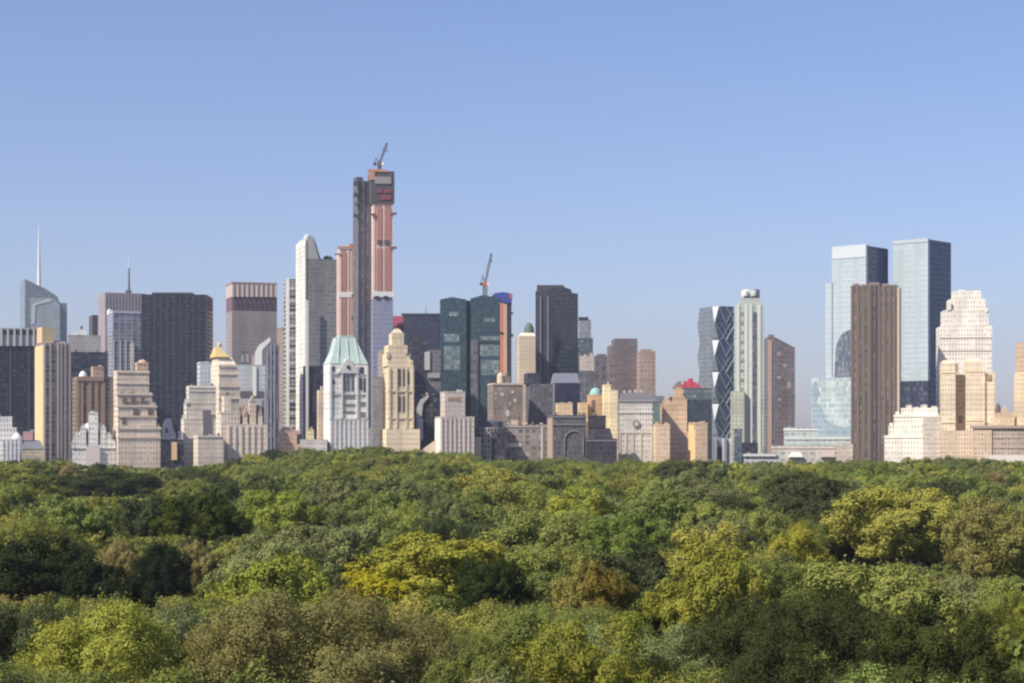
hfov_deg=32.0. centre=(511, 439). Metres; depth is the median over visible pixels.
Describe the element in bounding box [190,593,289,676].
broadleaf tree
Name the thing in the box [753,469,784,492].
broadleaf tree
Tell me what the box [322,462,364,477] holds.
broadleaf tree
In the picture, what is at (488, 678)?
broadleaf tree
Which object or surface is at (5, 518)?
broadleaf tree
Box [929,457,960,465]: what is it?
broadleaf tree
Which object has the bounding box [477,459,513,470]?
broadleaf tree
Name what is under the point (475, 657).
broadleaf tree
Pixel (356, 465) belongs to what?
broadleaf tree
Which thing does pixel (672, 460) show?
broadleaf tree
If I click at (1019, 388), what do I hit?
apartment tower
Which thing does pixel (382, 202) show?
construction tower
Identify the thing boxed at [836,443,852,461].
building
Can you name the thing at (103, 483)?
broadleaf tree
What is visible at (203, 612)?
broadleaf tree
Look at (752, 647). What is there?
broadleaf tree
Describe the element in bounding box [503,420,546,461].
building
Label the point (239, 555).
broadleaf tree
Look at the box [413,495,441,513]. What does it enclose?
broadleaf tree
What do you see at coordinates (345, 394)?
hotel tower
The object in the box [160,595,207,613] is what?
broadleaf tree
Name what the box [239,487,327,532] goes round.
broadleaf tree
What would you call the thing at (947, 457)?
broadleaf tree
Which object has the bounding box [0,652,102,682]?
broadleaf tree
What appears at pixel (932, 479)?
broadleaf tree
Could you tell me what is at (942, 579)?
broadleaf tree
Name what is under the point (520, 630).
broadleaf tree
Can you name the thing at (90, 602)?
broadleaf tree
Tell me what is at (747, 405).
apartment tower
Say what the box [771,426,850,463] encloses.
building
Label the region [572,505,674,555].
broadleaf tree
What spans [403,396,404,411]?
tall window
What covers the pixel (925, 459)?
broadleaf tree
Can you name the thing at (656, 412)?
office block
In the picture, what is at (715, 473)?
broadleaf tree
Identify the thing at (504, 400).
apartment house
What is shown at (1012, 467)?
broadleaf tree
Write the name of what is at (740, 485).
broadleaf tree
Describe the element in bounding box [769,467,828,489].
broadleaf tree
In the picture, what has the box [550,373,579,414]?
office tower
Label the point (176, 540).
broadleaf tree
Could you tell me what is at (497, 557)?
broadleaf tree
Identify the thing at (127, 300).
office tower
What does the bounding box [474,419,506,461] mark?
round building
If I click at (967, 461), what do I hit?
broadleaf tree
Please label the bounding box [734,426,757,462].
building
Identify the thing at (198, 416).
apartment house
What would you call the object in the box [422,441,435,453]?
building
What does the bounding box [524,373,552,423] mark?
office tower
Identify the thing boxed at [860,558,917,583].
broadleaf tree
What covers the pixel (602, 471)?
broadleaf tree
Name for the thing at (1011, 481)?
broadleaf tree
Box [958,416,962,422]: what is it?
recess window
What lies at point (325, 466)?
broadleaf tree
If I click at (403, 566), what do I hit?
broadleaf tree
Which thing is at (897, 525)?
broadleaf tree
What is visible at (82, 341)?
office block
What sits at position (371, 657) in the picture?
broadleaf tree
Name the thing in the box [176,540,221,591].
broadleaf tree
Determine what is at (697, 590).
broadleaf tree
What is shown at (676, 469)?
broadleaf tree
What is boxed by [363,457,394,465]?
broadleaf tree
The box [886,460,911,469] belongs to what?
broadleaf tree
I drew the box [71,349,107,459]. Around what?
office block
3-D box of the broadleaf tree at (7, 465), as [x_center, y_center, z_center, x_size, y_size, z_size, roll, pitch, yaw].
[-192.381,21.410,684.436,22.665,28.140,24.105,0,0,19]
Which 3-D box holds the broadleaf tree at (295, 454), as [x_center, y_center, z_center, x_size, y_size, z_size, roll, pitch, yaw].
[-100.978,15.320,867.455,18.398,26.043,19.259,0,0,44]
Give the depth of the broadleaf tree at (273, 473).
578.75 m
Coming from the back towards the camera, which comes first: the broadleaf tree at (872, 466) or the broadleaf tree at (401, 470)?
the broadleaf tree at (401, 470)
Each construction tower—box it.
[335,243,352,336]
[367,169,396,446]
[492,292,512,382]
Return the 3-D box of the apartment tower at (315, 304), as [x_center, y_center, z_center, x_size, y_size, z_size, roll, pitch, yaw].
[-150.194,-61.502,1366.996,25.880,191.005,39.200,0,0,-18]
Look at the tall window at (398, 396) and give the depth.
1161.34 m
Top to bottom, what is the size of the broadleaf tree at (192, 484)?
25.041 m
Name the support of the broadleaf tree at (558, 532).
on the ground
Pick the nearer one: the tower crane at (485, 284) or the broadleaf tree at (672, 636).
the broadleaf tree at (672, 636)
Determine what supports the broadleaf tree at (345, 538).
on the ground
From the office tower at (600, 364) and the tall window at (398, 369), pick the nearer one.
the tall window at (398, 369)
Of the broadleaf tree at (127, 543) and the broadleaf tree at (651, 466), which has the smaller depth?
the broadleaf tree at (127, 543)
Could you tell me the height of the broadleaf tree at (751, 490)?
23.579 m
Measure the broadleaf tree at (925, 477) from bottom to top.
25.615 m
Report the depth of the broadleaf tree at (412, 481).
422.49 m
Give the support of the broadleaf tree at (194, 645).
on the ground
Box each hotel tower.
[323,335,370,451]
[381,329,419,452]
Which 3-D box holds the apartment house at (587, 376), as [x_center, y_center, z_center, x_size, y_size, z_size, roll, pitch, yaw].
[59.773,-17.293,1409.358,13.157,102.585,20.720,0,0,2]
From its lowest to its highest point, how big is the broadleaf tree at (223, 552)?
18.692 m
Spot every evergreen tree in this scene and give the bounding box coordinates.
[116,519,136,537]
[130,539,196,603]
[139,492,189,513]
[173,464,211,475]
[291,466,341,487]
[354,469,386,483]
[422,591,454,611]
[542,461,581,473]
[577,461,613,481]
[613,457,638,464]
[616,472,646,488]
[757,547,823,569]
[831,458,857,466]
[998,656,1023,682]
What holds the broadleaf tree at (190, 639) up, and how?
on the ground
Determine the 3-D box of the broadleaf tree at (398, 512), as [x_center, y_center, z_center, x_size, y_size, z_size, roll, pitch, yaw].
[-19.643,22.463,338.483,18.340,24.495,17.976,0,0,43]
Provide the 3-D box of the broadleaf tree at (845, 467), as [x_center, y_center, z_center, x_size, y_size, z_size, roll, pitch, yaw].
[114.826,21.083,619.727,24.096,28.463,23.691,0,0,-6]
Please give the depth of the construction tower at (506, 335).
1659.22 m
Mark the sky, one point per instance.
(656, 162)
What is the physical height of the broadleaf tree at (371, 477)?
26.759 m
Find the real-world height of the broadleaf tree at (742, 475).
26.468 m
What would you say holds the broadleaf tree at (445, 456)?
on the ground
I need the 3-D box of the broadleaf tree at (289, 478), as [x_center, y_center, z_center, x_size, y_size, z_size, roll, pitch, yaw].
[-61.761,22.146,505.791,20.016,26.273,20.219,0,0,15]
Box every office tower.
[0,328,36,461]
[20,229,66,342]
[89,315,97,334]
[98,264,141,351]
[107,309,140,426]
[141,292,212,467]
[197,361,211,385]
[226,282,276,423]
[266,345,278,450]
[401,313,439,353]
[409,335,440,449]
[440,295,499,426]
[516,323,534,421]
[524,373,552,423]
[535,285,577,383]
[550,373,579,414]
[578,317,592,377]
[594,354,606,393]
[607,338,636,460]
[698,306,733,463]
[764,334,794,453]
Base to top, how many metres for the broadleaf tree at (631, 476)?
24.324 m
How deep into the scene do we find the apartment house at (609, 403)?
1210.51 m
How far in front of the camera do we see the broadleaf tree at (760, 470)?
643.69 m
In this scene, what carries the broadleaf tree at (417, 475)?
on the ground
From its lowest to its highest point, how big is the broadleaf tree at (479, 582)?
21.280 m
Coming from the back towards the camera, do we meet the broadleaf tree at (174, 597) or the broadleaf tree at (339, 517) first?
the broadleaf tree at (339, 517)
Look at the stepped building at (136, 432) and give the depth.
1155.64 m
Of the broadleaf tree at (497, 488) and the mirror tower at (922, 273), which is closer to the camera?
the broadleaf tree at (497, 488)
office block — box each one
[68,326,100,351]
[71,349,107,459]
[237,337,269,423]
[652,396,663,462]
[672,378,711,459]
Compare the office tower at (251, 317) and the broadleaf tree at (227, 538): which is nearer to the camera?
the broadleaf tree at (227, 538)
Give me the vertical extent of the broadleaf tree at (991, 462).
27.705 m
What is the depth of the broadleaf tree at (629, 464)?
802.65 m
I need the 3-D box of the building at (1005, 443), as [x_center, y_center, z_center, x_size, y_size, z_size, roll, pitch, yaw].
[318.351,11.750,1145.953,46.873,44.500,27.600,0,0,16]
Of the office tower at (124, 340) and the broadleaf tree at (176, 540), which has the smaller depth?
the broadleaf tree at (176, 540)
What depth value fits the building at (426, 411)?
1210.34 m
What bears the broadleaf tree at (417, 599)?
on the ground
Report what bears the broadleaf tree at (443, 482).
on the ground
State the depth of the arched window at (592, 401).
1229.92 m
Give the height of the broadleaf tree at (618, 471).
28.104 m
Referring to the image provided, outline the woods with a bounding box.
[0,446,1023,682]
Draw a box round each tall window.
[343,373,345,390]
[347,375,348,390]
[351,373,353,390]
[398,369,399,385]
[398,396,399,411]
[403,369,404,385]
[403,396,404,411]
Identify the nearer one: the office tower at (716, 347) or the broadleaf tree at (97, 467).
the broadleaf tree at (97, 467)
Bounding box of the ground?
[339,447,1010,669]
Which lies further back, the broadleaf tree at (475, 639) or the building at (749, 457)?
the building at (749, 457)
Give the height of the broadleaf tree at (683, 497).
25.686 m
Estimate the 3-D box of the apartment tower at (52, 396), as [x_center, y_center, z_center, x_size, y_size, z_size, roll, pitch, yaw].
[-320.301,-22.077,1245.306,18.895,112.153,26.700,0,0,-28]
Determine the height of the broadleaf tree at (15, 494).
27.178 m
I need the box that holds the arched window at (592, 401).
[591,400,594,411]
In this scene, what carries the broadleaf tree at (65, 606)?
on the ground
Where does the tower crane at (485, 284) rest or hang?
on the office tower at (470, 345)
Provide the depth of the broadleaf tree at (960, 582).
191.96 m
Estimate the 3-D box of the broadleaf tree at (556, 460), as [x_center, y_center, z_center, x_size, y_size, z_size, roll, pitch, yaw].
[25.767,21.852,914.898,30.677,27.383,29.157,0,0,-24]
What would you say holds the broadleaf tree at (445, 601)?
on the ground
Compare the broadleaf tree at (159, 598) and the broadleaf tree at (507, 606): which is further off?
the broadleaf tree at (159, 598)
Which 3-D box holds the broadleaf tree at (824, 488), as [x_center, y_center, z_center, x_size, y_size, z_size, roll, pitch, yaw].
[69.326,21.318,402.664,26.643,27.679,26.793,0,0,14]
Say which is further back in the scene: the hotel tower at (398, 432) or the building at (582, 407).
the building at (582, 407)
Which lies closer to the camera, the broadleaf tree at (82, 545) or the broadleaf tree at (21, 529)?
the broadleaf tree at (21, 529)
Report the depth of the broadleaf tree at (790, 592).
212.09 m
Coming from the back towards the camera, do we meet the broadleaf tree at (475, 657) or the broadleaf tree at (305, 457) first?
the broadleaf tree at (305, 457)
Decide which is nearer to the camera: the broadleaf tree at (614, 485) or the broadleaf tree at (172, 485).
the broadleaf tree at (614, 485)
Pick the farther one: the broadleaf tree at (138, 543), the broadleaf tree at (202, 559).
the broadleaf tree at (138, 543)
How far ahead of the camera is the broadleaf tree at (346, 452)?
834.78 m
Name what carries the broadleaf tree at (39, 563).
on the ground
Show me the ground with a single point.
(907, 560)
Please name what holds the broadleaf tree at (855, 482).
on the ground
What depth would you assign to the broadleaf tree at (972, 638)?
142.22 m
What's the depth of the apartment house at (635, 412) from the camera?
1179.20 m
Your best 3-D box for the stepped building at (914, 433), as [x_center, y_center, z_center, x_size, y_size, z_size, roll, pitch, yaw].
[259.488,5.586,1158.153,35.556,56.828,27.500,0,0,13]
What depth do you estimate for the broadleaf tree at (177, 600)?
210.47 m
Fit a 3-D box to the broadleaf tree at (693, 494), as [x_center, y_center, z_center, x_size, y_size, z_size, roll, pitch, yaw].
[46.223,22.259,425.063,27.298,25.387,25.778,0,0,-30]
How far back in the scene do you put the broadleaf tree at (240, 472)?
619.74 m
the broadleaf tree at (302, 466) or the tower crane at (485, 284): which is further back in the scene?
the tower crane at (485, 284)
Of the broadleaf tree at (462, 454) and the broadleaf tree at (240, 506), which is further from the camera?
the broadleaf tree at (462, 454)
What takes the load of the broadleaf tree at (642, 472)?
on the ground
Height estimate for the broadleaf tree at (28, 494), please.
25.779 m
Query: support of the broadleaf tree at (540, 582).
on the ground
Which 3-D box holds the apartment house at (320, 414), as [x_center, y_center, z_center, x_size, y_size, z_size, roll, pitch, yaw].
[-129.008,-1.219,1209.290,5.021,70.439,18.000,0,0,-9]
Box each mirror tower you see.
[811,244,887,436]
[893,238,950,407]
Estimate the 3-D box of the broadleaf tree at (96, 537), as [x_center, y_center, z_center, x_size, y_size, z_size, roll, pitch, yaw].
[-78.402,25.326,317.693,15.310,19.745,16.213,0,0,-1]
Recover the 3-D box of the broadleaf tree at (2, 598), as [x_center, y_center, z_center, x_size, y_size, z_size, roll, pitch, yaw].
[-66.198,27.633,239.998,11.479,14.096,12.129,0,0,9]
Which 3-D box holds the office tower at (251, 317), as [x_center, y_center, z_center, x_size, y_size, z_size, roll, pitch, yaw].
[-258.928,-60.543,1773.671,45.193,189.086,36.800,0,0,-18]
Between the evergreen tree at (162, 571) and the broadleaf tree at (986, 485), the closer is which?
the evergreen tree at (162, 571)
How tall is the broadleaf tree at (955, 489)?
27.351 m
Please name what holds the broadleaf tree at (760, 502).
on the ground
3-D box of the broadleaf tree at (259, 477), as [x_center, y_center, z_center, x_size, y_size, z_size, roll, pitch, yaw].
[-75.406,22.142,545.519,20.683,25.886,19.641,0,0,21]
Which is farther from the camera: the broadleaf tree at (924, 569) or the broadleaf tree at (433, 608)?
the broadleaf tree at (924, 569)
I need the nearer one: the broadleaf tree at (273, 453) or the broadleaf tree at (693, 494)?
the broadleaf tree at (693, 494)
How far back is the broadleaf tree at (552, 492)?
464.99 m
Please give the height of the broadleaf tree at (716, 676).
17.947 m
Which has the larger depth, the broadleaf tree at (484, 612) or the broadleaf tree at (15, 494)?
the broadleaf tree at (15, 494)
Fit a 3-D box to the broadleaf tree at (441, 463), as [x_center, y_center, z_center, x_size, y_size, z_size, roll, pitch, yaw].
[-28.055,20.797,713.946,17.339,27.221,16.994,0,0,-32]
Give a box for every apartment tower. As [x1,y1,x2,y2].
[35,327,70,461]
[277,327,282,429]
[283,278,295,429]
[296,234,335,438]
[637,349,654,395]
[731,289,762,462]
[851,282,900,461]
[1014,342,1023,424]
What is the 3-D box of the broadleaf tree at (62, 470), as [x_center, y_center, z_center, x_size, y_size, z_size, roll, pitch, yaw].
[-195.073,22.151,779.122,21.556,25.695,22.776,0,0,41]
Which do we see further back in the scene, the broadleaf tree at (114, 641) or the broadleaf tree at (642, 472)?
the broadleaf tree at (642, 472)
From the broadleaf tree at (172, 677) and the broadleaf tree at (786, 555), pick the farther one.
the broadleaf tree at (786, 555)
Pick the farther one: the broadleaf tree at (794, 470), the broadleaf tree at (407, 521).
the broadleaf tree at (794, 470)
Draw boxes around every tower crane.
[373,143,387,168]
[480,253,491,295]
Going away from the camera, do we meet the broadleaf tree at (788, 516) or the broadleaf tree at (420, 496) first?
the broadleaf tree at (788, 516)
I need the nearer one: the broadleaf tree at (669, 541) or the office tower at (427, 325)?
the broadleaf tree at (669, 541)
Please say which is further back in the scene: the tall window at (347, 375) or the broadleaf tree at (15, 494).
the tall window at (347, 375)
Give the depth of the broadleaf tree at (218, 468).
673.65 m
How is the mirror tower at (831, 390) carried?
on the ground
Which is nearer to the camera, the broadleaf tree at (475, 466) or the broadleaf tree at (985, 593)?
the broadleaf tree at (985, 593)
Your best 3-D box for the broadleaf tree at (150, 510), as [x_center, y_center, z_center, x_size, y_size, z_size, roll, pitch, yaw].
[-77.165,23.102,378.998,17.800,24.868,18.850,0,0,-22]
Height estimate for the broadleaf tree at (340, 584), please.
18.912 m
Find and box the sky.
[0,0,1023,446]
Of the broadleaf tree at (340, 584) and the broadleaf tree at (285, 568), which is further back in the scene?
the broadleaf tree at (340, 584)
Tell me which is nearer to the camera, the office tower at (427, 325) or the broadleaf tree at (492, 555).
the broadleaf tree at (492, 555)
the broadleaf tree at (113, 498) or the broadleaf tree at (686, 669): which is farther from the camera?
the broadleaf tree at (113, 498)
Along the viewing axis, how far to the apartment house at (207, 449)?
1132.66 m
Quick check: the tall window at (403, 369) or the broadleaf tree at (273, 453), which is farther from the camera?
the tall window at (403, 369)
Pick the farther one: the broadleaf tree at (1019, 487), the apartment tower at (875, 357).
the apartment tower at (875, 357)
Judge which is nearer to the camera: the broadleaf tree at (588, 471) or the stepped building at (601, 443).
the broadleaf tree at (588, 471)
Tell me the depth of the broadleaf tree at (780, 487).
416.66 m
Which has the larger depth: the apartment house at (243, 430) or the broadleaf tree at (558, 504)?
the apartment house at (243, 430)
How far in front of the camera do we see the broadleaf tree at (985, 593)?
174.08 m
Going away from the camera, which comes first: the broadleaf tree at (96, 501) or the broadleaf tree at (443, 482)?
the broadleaf tree at (96, 501)
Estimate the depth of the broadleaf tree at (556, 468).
671.63 m
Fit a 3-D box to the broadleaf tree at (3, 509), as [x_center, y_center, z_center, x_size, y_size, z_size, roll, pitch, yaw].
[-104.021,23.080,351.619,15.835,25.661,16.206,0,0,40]
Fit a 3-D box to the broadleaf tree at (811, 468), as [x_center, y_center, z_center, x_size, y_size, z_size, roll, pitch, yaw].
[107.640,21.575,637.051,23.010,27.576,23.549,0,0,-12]
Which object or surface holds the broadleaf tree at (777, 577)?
on the ground
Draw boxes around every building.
[0,416,21,461]
[21,429,43,461]
[71,410,115,465]
[113,359,161,467]
[162,418,175,438]
[162,437,183,468]
[210,341,240,434]
[279,427,299,451]
[297,427,326,451]
[416,393,436,449]
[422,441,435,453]
[435,390,474,454]
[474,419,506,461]
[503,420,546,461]
[555,402,572,414]
[577,400,587,437]
[586,413,617,463]
[587,387,601,427]
[660,387,687,462]
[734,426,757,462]
[743,452,779,463]
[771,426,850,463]
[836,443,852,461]
[884,405,940,462]
[936,290,992,417]
[970,424,1023,461]
[994,403,1013,425]
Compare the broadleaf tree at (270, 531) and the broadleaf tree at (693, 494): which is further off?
the broadleaf tree at (693, 494)
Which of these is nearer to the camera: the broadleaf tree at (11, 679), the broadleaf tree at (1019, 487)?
the broadleaf tree at (11, 679)
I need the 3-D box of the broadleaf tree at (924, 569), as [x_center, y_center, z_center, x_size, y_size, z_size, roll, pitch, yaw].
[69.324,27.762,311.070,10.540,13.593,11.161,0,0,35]
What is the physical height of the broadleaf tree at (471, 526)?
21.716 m
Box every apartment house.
[72,365,112,439]
[178,383,216,466]
[193,433,223,465]
[218,392,266,461]
[317,386,322,438]
[374,349,383,448]
[487,372,522,425]
[547,412,586,462]
[579,353,595,402]
[602,384,617,461]
[618,389,659,461]
[653,422,669,462]
[688,420,707,462]
[940,359,994,459]
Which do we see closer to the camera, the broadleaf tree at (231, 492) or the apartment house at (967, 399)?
the broadleaf tree at (231, 492)
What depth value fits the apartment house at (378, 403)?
1230.40 m
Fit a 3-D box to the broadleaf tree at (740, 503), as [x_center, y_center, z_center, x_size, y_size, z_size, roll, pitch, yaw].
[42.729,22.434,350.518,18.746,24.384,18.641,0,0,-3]
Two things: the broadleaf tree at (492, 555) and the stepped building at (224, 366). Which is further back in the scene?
the stepped building at (224, 366)
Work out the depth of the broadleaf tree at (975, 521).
305.05 m
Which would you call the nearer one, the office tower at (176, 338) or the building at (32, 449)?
the building at (32, 449)
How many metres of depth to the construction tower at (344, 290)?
1501.00 m
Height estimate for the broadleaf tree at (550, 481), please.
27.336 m
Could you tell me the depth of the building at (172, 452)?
1160.83 m
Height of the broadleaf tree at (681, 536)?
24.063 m
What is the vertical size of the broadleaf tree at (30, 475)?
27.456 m
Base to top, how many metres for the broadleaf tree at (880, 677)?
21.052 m
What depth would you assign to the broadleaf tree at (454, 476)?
616.37 m
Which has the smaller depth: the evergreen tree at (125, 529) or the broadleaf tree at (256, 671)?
the broadleaf tree at (256, 671)
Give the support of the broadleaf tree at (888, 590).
on the ground
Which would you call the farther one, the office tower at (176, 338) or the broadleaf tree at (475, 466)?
the office tower at (176, 338)
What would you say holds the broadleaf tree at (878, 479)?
on the ground
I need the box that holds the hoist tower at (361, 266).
[353,177,370,427]
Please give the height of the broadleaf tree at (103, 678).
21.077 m
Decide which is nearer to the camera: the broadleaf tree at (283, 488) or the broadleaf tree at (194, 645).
the broadleaf tree at (194, 645)
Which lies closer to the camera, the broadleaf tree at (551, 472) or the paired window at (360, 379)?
the broadleaf tree at (551, 472)
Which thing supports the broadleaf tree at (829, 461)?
on the ground
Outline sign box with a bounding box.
[393,316,402,330]
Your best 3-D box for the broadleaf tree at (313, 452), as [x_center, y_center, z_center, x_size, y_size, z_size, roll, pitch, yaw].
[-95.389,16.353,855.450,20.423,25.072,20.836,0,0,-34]
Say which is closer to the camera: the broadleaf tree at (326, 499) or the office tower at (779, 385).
the broadleaf tree at (326, 499)
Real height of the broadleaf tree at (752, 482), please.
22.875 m
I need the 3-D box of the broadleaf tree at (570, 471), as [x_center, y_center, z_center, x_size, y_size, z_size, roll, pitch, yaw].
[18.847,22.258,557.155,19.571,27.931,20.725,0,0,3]
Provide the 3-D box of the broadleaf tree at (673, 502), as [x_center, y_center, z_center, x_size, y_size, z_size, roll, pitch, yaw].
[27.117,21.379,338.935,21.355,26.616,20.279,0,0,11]
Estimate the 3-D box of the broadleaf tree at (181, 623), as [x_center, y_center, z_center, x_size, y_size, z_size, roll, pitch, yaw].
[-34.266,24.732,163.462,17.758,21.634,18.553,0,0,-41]
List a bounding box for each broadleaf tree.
[0,459,27,469]
[0,463,65,494]
[0,478,41,507]
[0,480,24,503]
[0,492,18,522]
[0,493,37,514]
[0,509,25,540]
[0,512,66,551]
[0,528,102,606]
[0,591,79,676]
[0,594,33,610]
[0,594,73,616]
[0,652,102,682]
[0,659,51,682]
[4,504,42,518]
[5,522,93,553]
[9,588,195,682]
[12,459,67,490]
[17,591,58,614]
[21,490,124,548]
[21,595,102,657]
[24,483,55,504]
[37,659,210,682]
[44,557,162,614]
[48,462,85,475]
[52,467,167,498]
[52,595,124,621]
[60,492,134,547]
[63,528,107,556]
[75,592,244,682]
[83,463,115,477]
[89,531,153,581]
[92,493,145,514]
[92,540,145,586]
[93,538,144,582]
[116,491,186,539]
[120,613,287,682]
[130,532,190,559]
[134,594,248,639]
[135,654,191,682]
[136,466,176,496]
[142,593,195,614]
[149,487,254,545]
[154,477,204,496]
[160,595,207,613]
[163,466,208,487]
[164,478,214,498]
[165,468,238,486]
[170,596,200,607]
[171,620,249,682]
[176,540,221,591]
[177,479,280,514]
[177,574,472,682]
[180,534,235,573]
[188,572,215,605]
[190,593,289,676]
[198,465,226,476]
[199,548,354,677]
[202,534,347,616]
[209,533,252,569]
[212,538,280,592]
[221,458,252,472]
[221,462,270,483]
[221,642,355,682]
[225,484,296,499]
[231,493,275,522]
[237,477,266,489]
[238,470,280,485]
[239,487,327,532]
[240,452,273,462]
[245,520,349,579]
[252,523,277,537]
[258,449,290,457]
[260,459,293,469]
[269,469,302,481]
[270,464,305,475]
[274,473,311,491]
[282,460,313,472]
[287,446,319,463]
[290,455,317,465]
[298,473,368,495]
[300,450,322,457]
[301,453,332,467]
[301,479,338,510]
[304,458,328,470]
[305,476,383,525]
[306,521,387,587]
[314,460,353,474]
[320,448,365,460]
[320,571,350,598]
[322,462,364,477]
[322,486,416,524]
[323,509,387,528]
[331,454,363,464]
[338,508,409,598]
[339,460,369,472]
[340,526,509,609]
[347,604,492,682]
[349,470,425,505]
[352,462,400,475]
[353,443,387,455]
[363,453,385,463]
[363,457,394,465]
[365,446,393,455]
[365,463,412,475]
[368,467,403,480]
[371,465,406,476]
[373,450,421,465]
[375,659,542,682]
[377,508,441,549]
[381,590,455,618]
[382,462,429,470]
[382,587,461,625]
[383,498,432,525]
[385,474,443,497]
[390,512,470,593]
[396,466,447,486]
[396,486,463,508]
[411,456,457,473]
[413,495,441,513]
[414,451,431,459]
[414,477,460,493]
[417,488,479,611]
[419,453,456,463]
[420,630,543,682]
[428,450,475,458]
[429,460,458,474]
[436,472,469,482]
[436,596,536,677]
[437,464,473,478]
[438,454,475,464]
[438,501,510,530]
[440,483,500,519]
[440,536,518,604]
[450,474,550,517]
[451,465,539,496]
[451,554,534,619]
[454,460,478,475]
[460,515,524,551]
[462,456,483,463]
[462,547,523,567]
[464,531,515,552]
[467,594,612,677]
[467,596,527,633]
[471,461,499,473]
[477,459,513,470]
[483,507,591,566]
[501,543,601,605]
[502,480,573,507]
[504,458,547,474]
[509,599,684,682]
[511,562,570,608]
[514,466,555,483]
[520,616,694,682]
[523,471,591,495]
[531,562,658,637]
[537,457,580,465]
[539,461,570,469]
[541,485,619,516]
[545,553,641,623]
[548,467,583,475]
[552,598,650,643]
[555,467,595,488]
[559,544,602,558]
[561,478,626,501]
[566,540,695,635]
[570,507,608,536]
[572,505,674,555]
[574,474,636,500]
[574,488,623,515]
[576,464,604,478]
[579,459,612,468]
[595,461,643,484]
[607,482,695,541]
[607,615,669,655]
[620,476,674,510]
[622,460,640,470]
[628,475,661,486]
[629,463,652,478]
[633,534,771,639]
[643,458,671,472]
[647,486,699,526]
[648,523,691,561]
[648,616,775,682]
[652,458,717,482]
[652,655,711,682]
[652,659,729,682]
[660,518,762,568]
[664,458,692,463]
[665,470,715,491]
[674,480,749,506]
[675,499,743,530]
[675,573,897,682]
[681,467,733,484]
[688,514,769,557]
[693,459,713,467]
[695,490,764,512]
[696,479,749,499]
[706,459,731,471]
[708,464,734,477]
[708,556,827,623]
[713,493,770,515]
[714,481,751,489]
[718,467,758,485]
[727,483,770,499]
[732,506,800,547]
[734,461,781,481]
[743,478,761,485]
[746,493,778,513]
[748,584,810,638]
[751,547,800,571]
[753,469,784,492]
[755,466,858,502]
[762,518,831,560]
[762,518,837,567]
[763,491,828,531]
[769,463,793,472]
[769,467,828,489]
[780,509,795,523]
[780,558,834,591]
[783,494,871,563]
[784,473,862,507]
[790,462,834,473]
[796,554,974,649]
[811,461,870,477]
[813,459,841,465]
[814,468,849,478]
[819,483,961,565]
[825,658,924,682]
[830,458,921,481]
[834,477,864,488]
[841,657,984,682]
[852,475,881,486]
[854,459,895,471]
[858,594,1023,682]
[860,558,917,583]
[861,570,961,618]
[862,472,932,564]
[871,476,927,563]
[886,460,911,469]
[889,567,1006,640]
[890,561,934,575]
[905,457,931,464]
[909,475,988,570]
[910,462,954,477]
[919,471,969,484]
[920,475,940,485]
[929,456,984,468]
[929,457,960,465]
[930,563,963,581]
[931,455,953,462]
[931,468,1021,504]
[934,463,969,474]
[938,494,1023,581]
[948,488,1010,532]
[958,462,1012,484]
[966,571,1023,674]
[966,586,1023,682]
[976,457,1009,466]
[985,470,1013,489]
[990,491,1023,508]
[991,500,1023,575]
[991,574,1023,586]
[1003,461,1023,486]
[1003,465,1016,471]
[1003,474,1023,494]
[1004,482,1023,506]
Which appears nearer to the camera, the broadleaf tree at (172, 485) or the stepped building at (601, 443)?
the broadleaf tree at (172, 485)
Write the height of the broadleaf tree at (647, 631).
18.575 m
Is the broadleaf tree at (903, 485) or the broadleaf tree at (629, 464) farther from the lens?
the broadleaf tree at (629, 464)
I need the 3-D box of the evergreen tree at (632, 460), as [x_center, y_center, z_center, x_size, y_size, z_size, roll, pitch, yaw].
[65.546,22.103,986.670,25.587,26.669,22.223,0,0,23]
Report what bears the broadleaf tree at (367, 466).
on the ground
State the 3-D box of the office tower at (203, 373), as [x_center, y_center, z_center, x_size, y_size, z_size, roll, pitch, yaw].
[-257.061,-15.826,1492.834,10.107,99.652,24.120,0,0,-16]
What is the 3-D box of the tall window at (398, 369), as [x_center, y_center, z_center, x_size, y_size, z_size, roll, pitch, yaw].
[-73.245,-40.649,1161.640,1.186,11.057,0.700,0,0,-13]
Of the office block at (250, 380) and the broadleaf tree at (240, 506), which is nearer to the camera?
the broadleaf tree at (240, 506)
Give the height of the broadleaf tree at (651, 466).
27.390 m
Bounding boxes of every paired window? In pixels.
[359,378,361,389]
[363,378,365,391]
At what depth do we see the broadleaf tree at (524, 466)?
771.05 m
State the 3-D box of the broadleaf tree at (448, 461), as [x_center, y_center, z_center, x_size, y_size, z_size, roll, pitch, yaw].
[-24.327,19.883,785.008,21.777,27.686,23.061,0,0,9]
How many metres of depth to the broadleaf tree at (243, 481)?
515.42 m
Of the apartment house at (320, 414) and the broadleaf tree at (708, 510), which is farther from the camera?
the apartment house at (320, 414)
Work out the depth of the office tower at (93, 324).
2301.88 m
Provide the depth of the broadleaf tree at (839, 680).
120.76 m
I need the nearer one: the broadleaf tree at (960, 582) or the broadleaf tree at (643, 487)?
the broadleaf tree at (960, 582)
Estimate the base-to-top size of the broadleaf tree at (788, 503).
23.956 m
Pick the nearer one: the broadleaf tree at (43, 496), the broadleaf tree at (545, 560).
the broadleaf tree at (545, 560)
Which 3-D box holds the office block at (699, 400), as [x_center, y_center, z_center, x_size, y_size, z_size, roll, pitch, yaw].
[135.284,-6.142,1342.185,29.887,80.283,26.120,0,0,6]
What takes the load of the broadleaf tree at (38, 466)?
on the ground
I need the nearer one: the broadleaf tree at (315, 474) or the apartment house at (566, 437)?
the broadleaf tree at (315, 474)
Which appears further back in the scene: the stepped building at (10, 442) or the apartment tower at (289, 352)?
the apartment tower at (289, 352)
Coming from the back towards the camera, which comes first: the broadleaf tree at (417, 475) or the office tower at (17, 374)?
the office tower at (17, 374)

